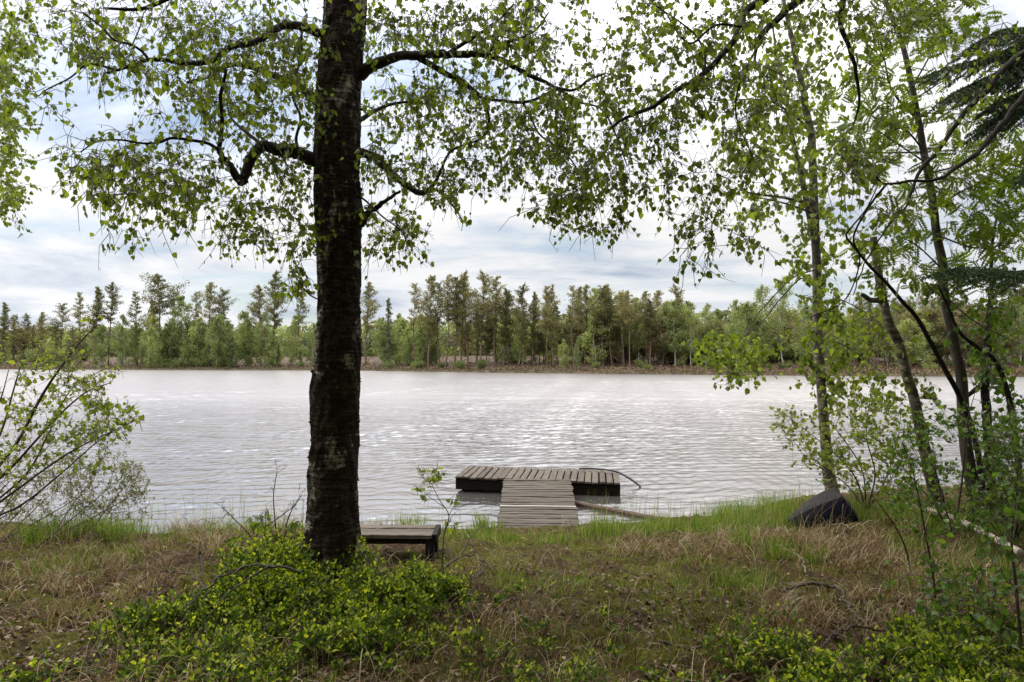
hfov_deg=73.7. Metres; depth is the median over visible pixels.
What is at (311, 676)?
leaf litter
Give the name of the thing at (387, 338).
spruce tree
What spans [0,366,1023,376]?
sedge
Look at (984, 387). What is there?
alder tree
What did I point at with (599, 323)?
pine tree
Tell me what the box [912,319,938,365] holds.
birch tree
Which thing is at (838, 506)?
rock
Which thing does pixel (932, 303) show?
pine tree
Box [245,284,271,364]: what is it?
pine tree
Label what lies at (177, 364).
shore bush
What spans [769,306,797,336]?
birch tree
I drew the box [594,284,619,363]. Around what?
pine tree
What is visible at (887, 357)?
birch tree
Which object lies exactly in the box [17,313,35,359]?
pine tree
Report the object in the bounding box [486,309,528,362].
birch tree
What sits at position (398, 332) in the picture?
birch tree
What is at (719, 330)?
bog pine
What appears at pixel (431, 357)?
birch tree
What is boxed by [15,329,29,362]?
pine tree
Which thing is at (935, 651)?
bilberry
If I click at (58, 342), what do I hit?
pine tree
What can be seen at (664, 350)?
bog pine
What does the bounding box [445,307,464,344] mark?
pine tree
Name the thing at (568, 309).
pine tree
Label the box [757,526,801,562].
grass tuft
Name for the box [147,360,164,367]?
shore bush
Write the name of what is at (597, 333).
bog pine
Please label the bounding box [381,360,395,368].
shore bush
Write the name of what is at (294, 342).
birch tree
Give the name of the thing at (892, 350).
bog pine
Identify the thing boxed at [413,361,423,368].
shore bush
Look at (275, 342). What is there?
birch tree
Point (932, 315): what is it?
bog pine
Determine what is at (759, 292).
birch tree
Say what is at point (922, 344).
birch tree
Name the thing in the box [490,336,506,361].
birch tree
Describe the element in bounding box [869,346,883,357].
shore bush
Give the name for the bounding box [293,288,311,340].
pine tree
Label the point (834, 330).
pine tree
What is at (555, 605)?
moss
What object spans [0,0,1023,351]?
sky
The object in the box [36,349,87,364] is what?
shore bush
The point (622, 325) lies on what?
pine tree
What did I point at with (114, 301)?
pine tree
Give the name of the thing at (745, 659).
bilberry
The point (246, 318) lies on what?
birch tree
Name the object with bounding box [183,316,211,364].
birch tree
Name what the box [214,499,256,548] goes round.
bare sapling
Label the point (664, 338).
bog pine
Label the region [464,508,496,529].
grass tuft
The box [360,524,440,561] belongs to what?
bench
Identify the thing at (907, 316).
pine tree
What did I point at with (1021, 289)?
pine tree
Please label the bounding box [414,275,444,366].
pine tree
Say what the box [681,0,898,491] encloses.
birch tree
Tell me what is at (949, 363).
shore bush
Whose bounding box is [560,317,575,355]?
birch tree
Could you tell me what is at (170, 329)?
birch tree
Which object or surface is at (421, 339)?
birch tree
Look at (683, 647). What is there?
fallen branch
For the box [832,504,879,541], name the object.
fallen branch
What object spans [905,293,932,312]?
pine tree
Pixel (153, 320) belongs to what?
birch tree
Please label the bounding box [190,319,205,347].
birch tree
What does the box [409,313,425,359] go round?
birch tree
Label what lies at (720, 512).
grass
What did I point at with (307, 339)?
birch tree
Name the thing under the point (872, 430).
willow bush
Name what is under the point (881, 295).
birch tree
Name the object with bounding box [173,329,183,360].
pine tree
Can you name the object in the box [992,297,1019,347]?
pine tree
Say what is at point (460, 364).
shore bush
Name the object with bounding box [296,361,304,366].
shore bush
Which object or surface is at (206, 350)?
birch tree
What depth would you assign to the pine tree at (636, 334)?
132.45 m
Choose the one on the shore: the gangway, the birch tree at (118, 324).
the birch tree at (118, 324)
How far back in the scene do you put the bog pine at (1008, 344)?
104.43 m
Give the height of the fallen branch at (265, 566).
0.394 m
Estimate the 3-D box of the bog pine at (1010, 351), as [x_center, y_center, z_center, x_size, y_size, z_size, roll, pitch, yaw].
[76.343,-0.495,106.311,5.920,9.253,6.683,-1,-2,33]
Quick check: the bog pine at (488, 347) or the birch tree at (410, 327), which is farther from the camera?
the birch tree at (410, 327)
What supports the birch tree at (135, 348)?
on the shore
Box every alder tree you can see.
[918,282,1023,495]
[953,215,1023,511]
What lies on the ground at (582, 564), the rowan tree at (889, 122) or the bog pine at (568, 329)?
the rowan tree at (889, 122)
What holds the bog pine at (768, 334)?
on the shore
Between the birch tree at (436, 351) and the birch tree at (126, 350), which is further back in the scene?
the birch tree at (126, 350)
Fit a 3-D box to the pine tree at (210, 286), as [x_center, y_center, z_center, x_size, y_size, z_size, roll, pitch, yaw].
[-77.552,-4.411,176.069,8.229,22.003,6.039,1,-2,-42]
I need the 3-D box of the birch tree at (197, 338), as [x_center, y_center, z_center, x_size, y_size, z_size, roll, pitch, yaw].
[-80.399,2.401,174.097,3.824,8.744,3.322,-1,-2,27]
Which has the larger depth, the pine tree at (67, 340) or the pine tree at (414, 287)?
the pine tree at (67, 340)
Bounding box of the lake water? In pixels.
[0,369,1023,533]
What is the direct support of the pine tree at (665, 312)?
on the shore
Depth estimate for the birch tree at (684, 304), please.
125.78 m
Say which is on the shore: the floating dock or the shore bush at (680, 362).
the shore bush at (680, 362)
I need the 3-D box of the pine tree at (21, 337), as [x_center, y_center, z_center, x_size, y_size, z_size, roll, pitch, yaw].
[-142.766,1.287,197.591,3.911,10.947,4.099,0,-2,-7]
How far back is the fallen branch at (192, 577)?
4.88 m
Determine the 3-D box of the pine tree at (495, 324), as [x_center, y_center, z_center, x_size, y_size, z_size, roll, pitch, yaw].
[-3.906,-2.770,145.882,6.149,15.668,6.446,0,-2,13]
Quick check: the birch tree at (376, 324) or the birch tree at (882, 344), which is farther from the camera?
the birch tree at (376, 324)
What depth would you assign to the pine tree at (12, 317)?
197.84 m
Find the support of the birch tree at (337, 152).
on the ground at (582, 564)
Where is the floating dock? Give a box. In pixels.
[455,465,619,495]
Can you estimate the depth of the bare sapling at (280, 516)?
5.36 m
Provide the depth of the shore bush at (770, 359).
121.83 m
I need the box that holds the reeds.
[149,474,953,522]
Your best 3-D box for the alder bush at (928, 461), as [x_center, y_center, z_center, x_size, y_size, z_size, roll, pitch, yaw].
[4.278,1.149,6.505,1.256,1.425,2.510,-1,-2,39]
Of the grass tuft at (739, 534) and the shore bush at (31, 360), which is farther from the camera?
the shore bush at (31, 360)
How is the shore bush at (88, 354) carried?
on the shore
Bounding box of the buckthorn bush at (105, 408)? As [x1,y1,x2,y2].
[0,310,144,515]
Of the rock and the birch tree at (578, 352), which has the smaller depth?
the rock
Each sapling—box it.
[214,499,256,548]
[248,499,299,550]
[264,459,286,532]
[279,483,306,536]
[412,463,459,568]
[864,482,911,574]
[878,420,970,613]
[915,551,1005,636]
[954,457,1023,673]
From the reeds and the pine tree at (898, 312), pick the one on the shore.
the pine tree at (898, 312)
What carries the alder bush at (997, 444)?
on the ground at (582, 564)
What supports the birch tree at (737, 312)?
on the shore
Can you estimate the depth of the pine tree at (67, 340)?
192.67 m
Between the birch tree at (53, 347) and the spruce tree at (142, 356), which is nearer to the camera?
the spruce tree at (142, 356)
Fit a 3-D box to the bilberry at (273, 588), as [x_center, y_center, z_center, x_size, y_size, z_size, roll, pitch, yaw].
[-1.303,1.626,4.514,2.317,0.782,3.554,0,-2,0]
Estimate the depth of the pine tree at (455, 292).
144.37 m
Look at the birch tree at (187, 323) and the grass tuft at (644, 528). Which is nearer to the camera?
the grass tuft at (644, 528)
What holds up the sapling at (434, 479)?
on the ground at (582, 564)
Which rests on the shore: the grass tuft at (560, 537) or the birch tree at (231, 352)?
the birch tree at (231, 352)
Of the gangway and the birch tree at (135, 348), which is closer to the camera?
the gangway
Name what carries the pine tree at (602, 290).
on the shore
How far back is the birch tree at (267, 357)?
168.98 m
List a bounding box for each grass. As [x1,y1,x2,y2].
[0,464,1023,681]
[0,482,1023,681]
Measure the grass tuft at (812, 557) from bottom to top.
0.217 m
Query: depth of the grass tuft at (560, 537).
7.11 m
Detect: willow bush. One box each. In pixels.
[0,443,154,549]
[769,379,923,509]
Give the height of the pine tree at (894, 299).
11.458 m
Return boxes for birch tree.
[0,0,60,238]
[1,0,692,582]
[24,336,35,352]
[39,329,67,350]
[45,325,65,352]
[85,324,109,365]
[110,314,133,366]
[114,325,132,365]
[126,321,142,364]
[131,341,138,363]
[135,331,153,364]
[140,316,155,363]
[142,327,165,366]
[147,316,168,358]
[155,322,172,359]
[164,317,177,347]
[166,294,194,353]
[166,327,180,361]
[176,329,192,365]
[178,319,193,365]
[178,339,192,366]
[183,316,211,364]
[189,334,203,365]
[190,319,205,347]
[199,343,210,363]
[205,316,231,366]
[207,314,230,366]
[219,320,237,366]
[222,336,244,367]
[232,310,256,365]
[242,333,257,365]
[251,329,265,365]
[252,311,273,364]
[262,345,271,366]
[263,329,278,366]
[268,337,285,366]
[283,325,297,357]
[284,313,304,364]
[299,322,315,366]
[370,317,385,363]
[375,316,392,353]
[376,323,394,362]
[387,317,407,362]
[389,313,404,361]
[390,326,405,363]
[393,317,406,362]
[399,327,414,364]
[403,319,417,348]
[403,331,413,364]
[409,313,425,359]
[412,326,430,363]
[415,315,440,364]
[423,318,447,364]
[432,340,440,363]
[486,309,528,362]
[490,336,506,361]
[505,311,530,364]
[525,337,537,362]
[536,323,555,360]
[543,327,559,363]
[557,339,571,368]
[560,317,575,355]
[567,0,1023,317]
[570,335,582,367]
[579,303,612,365]
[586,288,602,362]
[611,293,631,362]
[626,296,644,359]
[652,300,672,363]
[658,301,687,366]
[665,300,692,360]
[680,301,704,365]
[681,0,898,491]
[681,303,703,362]
[694,303,721,365]
[697,308,733,358]
[720,299,750,367]
[723,301,767,364]
[743,302,763,322]
[745,284,778,343]
[748,320,767,365]
[749,331,768,366]
[765,280,794,363]
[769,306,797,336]
[787,298,812,356]
[823,322,859,364]
[842,227,945,507]
[873,310,895,366]
[879,338,895,361]
[884,318,917,367]
[898,310,922,363]
[911,319,937,368]
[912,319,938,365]
[913,310,949,364]
[962,325,982,364]
[992,328,1012,364]
[1009,304,1023,361]
[1009,305,1023,366]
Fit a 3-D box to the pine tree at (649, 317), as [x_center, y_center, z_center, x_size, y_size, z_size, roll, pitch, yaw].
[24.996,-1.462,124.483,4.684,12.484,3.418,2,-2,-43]
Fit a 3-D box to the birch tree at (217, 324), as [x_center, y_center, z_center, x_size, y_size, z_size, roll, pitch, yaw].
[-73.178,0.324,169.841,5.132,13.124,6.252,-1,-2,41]
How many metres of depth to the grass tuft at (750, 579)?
4.95 m
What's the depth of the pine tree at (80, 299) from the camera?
187.15 m
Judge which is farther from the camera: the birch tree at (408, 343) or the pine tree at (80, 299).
the pine tree at (80, 299)
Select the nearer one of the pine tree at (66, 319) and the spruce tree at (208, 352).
the spruce tree at (208, 352)
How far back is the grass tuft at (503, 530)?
7.21 m
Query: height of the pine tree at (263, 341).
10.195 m
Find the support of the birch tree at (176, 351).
on the shore
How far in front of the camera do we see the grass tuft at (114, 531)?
6.80 m
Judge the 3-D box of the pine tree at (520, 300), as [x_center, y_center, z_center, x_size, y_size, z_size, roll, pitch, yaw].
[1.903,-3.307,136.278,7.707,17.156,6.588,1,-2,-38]
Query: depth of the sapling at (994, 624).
3.42 m
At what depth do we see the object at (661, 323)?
124.71 m
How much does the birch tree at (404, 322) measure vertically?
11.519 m
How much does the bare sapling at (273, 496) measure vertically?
1.036 m
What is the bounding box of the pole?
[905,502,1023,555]
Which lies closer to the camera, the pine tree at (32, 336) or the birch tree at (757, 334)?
the birch tree at (757, 334)
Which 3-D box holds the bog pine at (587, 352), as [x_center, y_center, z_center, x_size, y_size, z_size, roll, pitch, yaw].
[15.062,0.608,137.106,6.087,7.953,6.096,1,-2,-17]
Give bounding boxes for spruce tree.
[139,346,144,366]
[167,337,173,366]
[205,332,210,365]
[276,343,281,366]
[298,340,303,362]
[381,297,394,362]
[911,26,1023,299]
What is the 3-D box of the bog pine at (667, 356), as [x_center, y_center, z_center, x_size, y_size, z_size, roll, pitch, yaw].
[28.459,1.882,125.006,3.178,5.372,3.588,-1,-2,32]
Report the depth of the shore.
138.28 m
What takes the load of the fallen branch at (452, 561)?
on the ground at (582, 564)
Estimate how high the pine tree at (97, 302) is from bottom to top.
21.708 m
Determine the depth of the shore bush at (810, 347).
123.73 m
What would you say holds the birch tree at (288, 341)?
on the shore
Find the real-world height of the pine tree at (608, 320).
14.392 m
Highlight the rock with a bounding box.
[788,487,859,528]
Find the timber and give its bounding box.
[575,501,666,519]
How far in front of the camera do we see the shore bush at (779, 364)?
109.47 m
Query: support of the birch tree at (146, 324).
on the shore
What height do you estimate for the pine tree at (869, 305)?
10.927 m
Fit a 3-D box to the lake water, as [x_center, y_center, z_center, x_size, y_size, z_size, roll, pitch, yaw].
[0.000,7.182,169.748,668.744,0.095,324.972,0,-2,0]
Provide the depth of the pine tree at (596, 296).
132.36 m
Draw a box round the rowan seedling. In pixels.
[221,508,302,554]
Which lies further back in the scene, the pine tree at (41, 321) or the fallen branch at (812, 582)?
the pine tree at (41, 321)
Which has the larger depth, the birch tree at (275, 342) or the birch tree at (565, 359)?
the birch tree at (275, 342)
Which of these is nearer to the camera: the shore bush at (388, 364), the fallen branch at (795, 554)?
the fallen branch at (795, 554)
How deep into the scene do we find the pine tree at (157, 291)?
179.10 m
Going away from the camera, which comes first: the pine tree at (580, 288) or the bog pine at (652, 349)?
the bog pine at (652, 349)
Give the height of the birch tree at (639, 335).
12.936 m
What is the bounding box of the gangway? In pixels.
[497,479,579,527]
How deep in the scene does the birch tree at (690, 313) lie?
119.97 m
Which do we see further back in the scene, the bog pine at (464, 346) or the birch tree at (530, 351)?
the bog pine at (464, 346)
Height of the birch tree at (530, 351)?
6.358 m
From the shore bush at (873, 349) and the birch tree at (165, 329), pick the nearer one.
the shore bush at (873, 349)
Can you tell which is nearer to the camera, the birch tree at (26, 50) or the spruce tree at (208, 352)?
the birch tree at (26, 50)
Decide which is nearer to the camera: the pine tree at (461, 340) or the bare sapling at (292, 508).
the bare sapling at (292, 508)
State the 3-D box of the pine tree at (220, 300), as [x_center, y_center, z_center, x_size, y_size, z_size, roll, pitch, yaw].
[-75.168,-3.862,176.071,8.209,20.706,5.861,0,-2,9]
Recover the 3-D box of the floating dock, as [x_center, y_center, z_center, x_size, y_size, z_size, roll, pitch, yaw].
[0.483,2.504,11.916,2.741,0.416,1.307,1,-2,7]
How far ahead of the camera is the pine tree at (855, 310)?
108.97 m
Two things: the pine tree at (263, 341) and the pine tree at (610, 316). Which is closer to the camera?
the pine tree at (610, 316)
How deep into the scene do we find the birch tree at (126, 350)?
174.86 m
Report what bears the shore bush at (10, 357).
on the shore
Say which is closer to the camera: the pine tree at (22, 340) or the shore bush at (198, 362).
the shore bush at (198, 362)
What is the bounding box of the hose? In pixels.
[579,467,641,486]
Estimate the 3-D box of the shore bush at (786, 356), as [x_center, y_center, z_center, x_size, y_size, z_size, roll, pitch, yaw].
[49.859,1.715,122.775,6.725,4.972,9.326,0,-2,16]
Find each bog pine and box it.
[455,332,476,356]
[475,326,499,353]
[526,331,549,354]
[544,320,567,362]
[556,336,571,355]
[561,324,572,347]
[563,325,583,363]
[574,325,592,361]
[589,322,615,360]
[595,324,616,364]
[608,341,622,361]
[617,324,634,361]
[624,334,635,361]
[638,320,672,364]
[639,331,657,355]
[639,338,655,356]
[645,335,655,362]
[647,338,668,358]
[658,346,672,363]
[659,315,693,355]
[682,325,701,363]
[693,320,721,354]
[714,324,725,356]
[760,321,778,345]
[770,335,789,362]
[771,312,798,342]
[878,319,914,361]
[910,308,945,363]
[930,304,983,350]
[938,324,960,361]
[966,311,1009,367]
[991,314,1023,365]
[993,327,1012,359]
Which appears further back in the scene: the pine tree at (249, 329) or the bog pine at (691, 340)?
the pine tree at (249, 329)
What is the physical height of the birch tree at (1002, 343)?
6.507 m
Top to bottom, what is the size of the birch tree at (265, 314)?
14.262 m
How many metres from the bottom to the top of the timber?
0.115 m
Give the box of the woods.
[4,302,1019,356]
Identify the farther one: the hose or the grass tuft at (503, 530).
the hose
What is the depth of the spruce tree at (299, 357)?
169.01 m
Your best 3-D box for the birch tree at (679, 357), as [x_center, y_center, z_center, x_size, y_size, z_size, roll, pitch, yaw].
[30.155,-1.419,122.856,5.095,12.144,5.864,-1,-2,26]
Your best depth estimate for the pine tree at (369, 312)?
168.46 m
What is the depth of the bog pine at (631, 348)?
136.33 m
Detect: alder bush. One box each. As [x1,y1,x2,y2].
[877,386,1023,536]
[937,395,1023,543]
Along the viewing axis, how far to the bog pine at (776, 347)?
118.61 m
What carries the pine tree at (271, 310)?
on the shore
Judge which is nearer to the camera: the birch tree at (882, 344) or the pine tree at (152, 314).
the birch tree at (882, 344)
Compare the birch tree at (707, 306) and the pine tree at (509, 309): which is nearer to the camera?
the birch tree at (707, 306)
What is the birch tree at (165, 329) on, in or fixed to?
on the shore
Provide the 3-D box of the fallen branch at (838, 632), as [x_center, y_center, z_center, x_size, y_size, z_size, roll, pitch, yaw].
[2.019,1.639,3.795,1.016,0.152,0.226,1,-2,-22]
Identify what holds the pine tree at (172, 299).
on the shore
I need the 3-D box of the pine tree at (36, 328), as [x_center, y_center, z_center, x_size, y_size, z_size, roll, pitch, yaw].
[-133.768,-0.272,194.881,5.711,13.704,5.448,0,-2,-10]
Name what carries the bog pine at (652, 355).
on the shore
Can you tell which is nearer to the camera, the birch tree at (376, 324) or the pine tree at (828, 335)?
the pine tree at (828, 335)
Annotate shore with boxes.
[0,354,1023,376]
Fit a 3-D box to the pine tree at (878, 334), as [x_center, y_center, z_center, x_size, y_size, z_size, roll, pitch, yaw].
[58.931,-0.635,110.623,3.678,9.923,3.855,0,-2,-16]
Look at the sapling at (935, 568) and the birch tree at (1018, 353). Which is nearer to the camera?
the sapling at (935, 568)
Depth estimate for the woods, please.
209.98 m
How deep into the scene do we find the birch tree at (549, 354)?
137.04 m
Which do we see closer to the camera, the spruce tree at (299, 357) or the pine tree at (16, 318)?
the spruce tree at (299, 357)
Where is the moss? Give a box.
[0,509,1021,681]
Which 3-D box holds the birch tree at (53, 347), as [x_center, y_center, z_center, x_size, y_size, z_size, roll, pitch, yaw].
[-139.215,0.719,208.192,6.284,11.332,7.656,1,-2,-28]
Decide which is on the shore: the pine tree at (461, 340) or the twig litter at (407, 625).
the pine tree at (461, 340)
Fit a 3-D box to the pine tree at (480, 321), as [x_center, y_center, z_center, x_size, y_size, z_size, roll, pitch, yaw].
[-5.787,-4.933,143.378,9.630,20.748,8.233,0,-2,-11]
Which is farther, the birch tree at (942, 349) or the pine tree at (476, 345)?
the pine tree at (476, 345)
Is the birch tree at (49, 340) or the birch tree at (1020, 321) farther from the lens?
the birch tree at (49, 340)
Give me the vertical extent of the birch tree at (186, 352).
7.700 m
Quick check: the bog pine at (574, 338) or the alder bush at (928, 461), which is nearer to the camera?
the alder bush at (928, 461)
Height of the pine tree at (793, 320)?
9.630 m
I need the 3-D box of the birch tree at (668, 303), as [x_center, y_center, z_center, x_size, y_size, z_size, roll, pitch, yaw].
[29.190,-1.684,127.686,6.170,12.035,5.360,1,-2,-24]
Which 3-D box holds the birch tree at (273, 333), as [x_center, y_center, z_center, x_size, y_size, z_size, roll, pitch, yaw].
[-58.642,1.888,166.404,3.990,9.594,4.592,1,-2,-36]
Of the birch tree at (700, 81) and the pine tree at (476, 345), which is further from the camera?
the pine tree at (476, 345)
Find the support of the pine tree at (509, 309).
on the shore
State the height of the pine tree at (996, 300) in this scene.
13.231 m
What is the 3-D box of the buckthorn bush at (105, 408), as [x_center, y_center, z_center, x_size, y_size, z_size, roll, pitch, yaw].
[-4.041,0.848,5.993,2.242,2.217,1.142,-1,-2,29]
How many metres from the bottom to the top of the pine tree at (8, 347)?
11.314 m
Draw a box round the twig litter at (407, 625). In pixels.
[3,489,1006,681]
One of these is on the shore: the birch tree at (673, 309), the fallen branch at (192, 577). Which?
the birch tree at (673, 309)
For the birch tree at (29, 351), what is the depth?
220.40 m
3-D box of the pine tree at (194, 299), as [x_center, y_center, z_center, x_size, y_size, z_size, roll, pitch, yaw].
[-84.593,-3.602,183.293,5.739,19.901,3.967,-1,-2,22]
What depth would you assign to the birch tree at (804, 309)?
113.89 m
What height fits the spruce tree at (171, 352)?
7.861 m
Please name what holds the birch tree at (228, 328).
on the shore
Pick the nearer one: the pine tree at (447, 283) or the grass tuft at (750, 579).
the grass tuft at (750, 579)
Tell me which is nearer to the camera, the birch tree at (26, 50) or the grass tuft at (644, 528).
the grass tuft at (644, 528)
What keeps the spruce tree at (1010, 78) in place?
on the ground at (582, 564)
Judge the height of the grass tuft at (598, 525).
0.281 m
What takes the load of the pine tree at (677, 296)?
on the shore
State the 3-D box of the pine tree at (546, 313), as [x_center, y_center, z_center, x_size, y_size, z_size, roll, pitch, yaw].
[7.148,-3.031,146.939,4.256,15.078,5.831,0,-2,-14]
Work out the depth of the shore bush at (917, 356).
111.24 m
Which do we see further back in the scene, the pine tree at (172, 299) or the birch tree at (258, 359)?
the pine tree at (172, 299)
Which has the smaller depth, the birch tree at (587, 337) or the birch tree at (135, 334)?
the birch tree at (587, 337)
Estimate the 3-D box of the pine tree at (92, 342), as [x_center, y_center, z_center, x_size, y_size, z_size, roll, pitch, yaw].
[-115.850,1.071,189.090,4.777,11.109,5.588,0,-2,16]
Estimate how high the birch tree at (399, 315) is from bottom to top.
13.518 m
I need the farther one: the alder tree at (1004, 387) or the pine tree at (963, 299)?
the pine tree at (963, 299)
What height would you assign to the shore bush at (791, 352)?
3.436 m
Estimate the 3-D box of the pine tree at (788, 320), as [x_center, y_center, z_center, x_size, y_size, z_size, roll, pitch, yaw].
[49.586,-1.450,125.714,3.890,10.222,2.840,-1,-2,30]
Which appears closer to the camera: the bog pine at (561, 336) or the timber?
the timber
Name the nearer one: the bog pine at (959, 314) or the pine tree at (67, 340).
the bog pine at (959, 314)
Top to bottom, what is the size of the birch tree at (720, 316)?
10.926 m
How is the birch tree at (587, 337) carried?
on the shore
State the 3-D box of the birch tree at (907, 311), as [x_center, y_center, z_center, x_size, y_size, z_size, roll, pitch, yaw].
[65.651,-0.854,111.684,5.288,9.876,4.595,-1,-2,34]
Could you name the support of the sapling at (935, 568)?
on the ground at (582, 564)
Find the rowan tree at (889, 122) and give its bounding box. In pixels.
[806,0,1023,516]
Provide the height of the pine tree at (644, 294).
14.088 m
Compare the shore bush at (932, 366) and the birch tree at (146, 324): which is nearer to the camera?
the shore bush at (932, 366)
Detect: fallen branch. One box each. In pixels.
[123,507,234,602]
[172,553,300,642]
[442,510,500,579]
[657,639,723,650]
[768,551,871,634]
[777,543,805,572]
[816,614,939,655]
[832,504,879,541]
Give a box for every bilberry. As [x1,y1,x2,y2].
[0,515,487,681]
[36,575,856,681]
[769,588,1023,681]
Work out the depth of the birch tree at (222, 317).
170.41 m
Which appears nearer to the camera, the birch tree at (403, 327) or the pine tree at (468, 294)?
the pine tree at (468, 294)
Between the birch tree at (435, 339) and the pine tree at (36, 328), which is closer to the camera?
the birch tree at (435, 339)
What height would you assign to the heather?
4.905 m
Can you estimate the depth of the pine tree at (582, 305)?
131.47 m
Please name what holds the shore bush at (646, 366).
on the shore
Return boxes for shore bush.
[6,354,20,361]
[8,350,31,360]
[24,351,52,363]
[24,354,50,363]
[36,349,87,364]
[74,351,91,360]
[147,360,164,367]
[166,357,186,367]
[192,358,207,366]
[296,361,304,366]
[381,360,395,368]
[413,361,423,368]
[436,362,448,367]
[452,360,465,367]
[474,358,488,369]
[617,351,643,359]
[634,358,647,367]
[640,364,652,369]
[674,359,684,366]
[766,339,788,362]
[772,338,809,360]
[776,362,788,368]
[783,335,800,357]
[784,338,827,356]
[786,346,813,361]
[855,343,876,361]
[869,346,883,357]
[879,340,948,364]
[921,362,937,370]
[943,360,952,366]
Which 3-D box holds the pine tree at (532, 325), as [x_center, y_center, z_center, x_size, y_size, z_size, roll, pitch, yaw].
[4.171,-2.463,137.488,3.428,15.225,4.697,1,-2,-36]
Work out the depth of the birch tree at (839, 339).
110.07 m
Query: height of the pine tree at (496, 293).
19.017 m
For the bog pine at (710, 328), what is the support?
on the shore
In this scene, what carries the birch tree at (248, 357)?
on the shore
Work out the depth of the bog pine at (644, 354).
132.79 m
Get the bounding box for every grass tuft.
[96,512,135,542]
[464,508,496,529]
[490,524,517,540]
[541,526,573,542]
[583,509,612,535]
[624,513,661,538]
[721,517,762,550]
[731,560,780,589]
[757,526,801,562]
[791,538,832,565]
[878,523,924,550]
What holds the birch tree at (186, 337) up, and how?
on the shore
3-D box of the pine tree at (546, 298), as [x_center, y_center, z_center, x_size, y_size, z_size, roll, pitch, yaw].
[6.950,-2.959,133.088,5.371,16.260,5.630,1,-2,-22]
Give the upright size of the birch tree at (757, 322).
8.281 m
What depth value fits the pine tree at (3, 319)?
193.48 m
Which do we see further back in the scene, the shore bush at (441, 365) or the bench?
the shore bush at (441, 365)
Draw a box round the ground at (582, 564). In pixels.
[0,484,1023,681]
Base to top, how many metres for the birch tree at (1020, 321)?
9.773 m
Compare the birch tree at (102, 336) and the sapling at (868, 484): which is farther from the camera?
the birch tree at (102, 336)
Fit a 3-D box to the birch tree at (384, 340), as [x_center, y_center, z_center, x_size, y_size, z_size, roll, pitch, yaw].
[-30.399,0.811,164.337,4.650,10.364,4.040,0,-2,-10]
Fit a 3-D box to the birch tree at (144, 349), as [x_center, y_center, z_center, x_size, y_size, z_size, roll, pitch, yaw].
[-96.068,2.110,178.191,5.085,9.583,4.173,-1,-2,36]
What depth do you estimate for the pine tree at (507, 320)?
141.69 m
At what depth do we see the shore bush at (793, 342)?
123.47 m
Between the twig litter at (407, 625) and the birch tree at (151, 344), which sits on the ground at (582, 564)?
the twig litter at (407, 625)
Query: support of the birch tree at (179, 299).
on the shore
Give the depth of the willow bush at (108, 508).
6.95 m
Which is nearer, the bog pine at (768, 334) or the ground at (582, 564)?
the ground at (582, 564)
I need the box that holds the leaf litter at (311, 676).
[0,486,1023,681]
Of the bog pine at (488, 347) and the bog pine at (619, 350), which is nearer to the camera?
the bog pine at (619, 350)
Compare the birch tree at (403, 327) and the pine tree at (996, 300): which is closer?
the pine tree at (996, 300)
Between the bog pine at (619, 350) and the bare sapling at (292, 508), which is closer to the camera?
the bare sapling at (292, 508)
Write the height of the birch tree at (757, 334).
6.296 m
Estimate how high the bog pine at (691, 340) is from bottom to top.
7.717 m
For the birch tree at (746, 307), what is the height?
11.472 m
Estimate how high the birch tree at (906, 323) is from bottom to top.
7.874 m
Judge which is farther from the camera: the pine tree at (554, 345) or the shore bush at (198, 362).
the shore bush at (198, 362)
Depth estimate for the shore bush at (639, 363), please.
121.90 m
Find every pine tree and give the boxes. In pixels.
[0,302,12,364]
[0,327,11,359]
[7,314,20,359]
[7,315,23,364]
[13,327,27,361]
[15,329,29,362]
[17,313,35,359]
[27,324,37,362]
[33,317,51,351]
[34,311,53,356]
[42,303,72,362]
[49,323,68,360]
[62,292,91,363]
[66,328,77,353]
[83,286,108,361]
[87,329,98,352]
[99,282,123,365]
[126,291,149,363]
[137,272,190,359]
[141,299,160,329]
[162,290,185,325]
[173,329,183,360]
[191,291,205,321]
[196,282,227,365]
[209,287,238,363]
[238,322,252,354]
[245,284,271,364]
[255,327,268,366]
[260,270,291,364]
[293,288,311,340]
[360,282,383,364]
[407,283,424,366]
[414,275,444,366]
[431,282,453,362]
[437,277,465,364]
[438,274,456,367]
[444,270,481,365]
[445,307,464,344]
[448,276,477,360]
[463,269,499,359]
[469,316,484,361]
[472,275,508,364]
[478,293,503,363]
[491,286,521,364]
[496,294,516,363]
[509,282,540,365]
[524,291,541,365]
[533,285,560,366]
[536,295,555,360]
[542,284,564,364]
[547,307,565,360]
[565,305,576,356]
[566,285,581,366]
[571,284,596,365]
[572,286,584,362]
[583,285,614,364]
[592,304,608,366]
[593,288,617,364]
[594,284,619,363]
[598,292,620,365]
[605,299,621,361]
[611,291,629,366]
[613,290,633,363]
[617,290,649,366]
[633,305,641,360]
[634,291,660,363]
[637,299,658,363]
[652,290,663,361]
[652,304,677,365]
[654,285,687,360]
[775,309,792,336]
[791,310,806,337]
[822,307,834,359]
[825,303,844,360]
[842,293,874,363]
[846,304,864,366]
[855,301,886,366]
[863,307,886,365]
[890,297,904,320]
[893,297,924,365]
[894,309,900,326]
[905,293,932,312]
[922,296,943,363]
[959,288,978,367]
[981,288,1019,314]
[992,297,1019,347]
[1010,285,1023,364]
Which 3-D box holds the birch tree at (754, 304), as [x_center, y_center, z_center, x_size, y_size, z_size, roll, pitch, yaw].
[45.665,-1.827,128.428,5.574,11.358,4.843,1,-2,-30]
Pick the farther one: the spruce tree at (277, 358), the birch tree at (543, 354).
the spruce tree at (277, 358)
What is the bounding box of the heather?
[0,354,1023,374]
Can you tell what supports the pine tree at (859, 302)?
on the shore
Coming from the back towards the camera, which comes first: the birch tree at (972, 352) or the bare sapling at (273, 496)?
the birch tree at (972, 352)

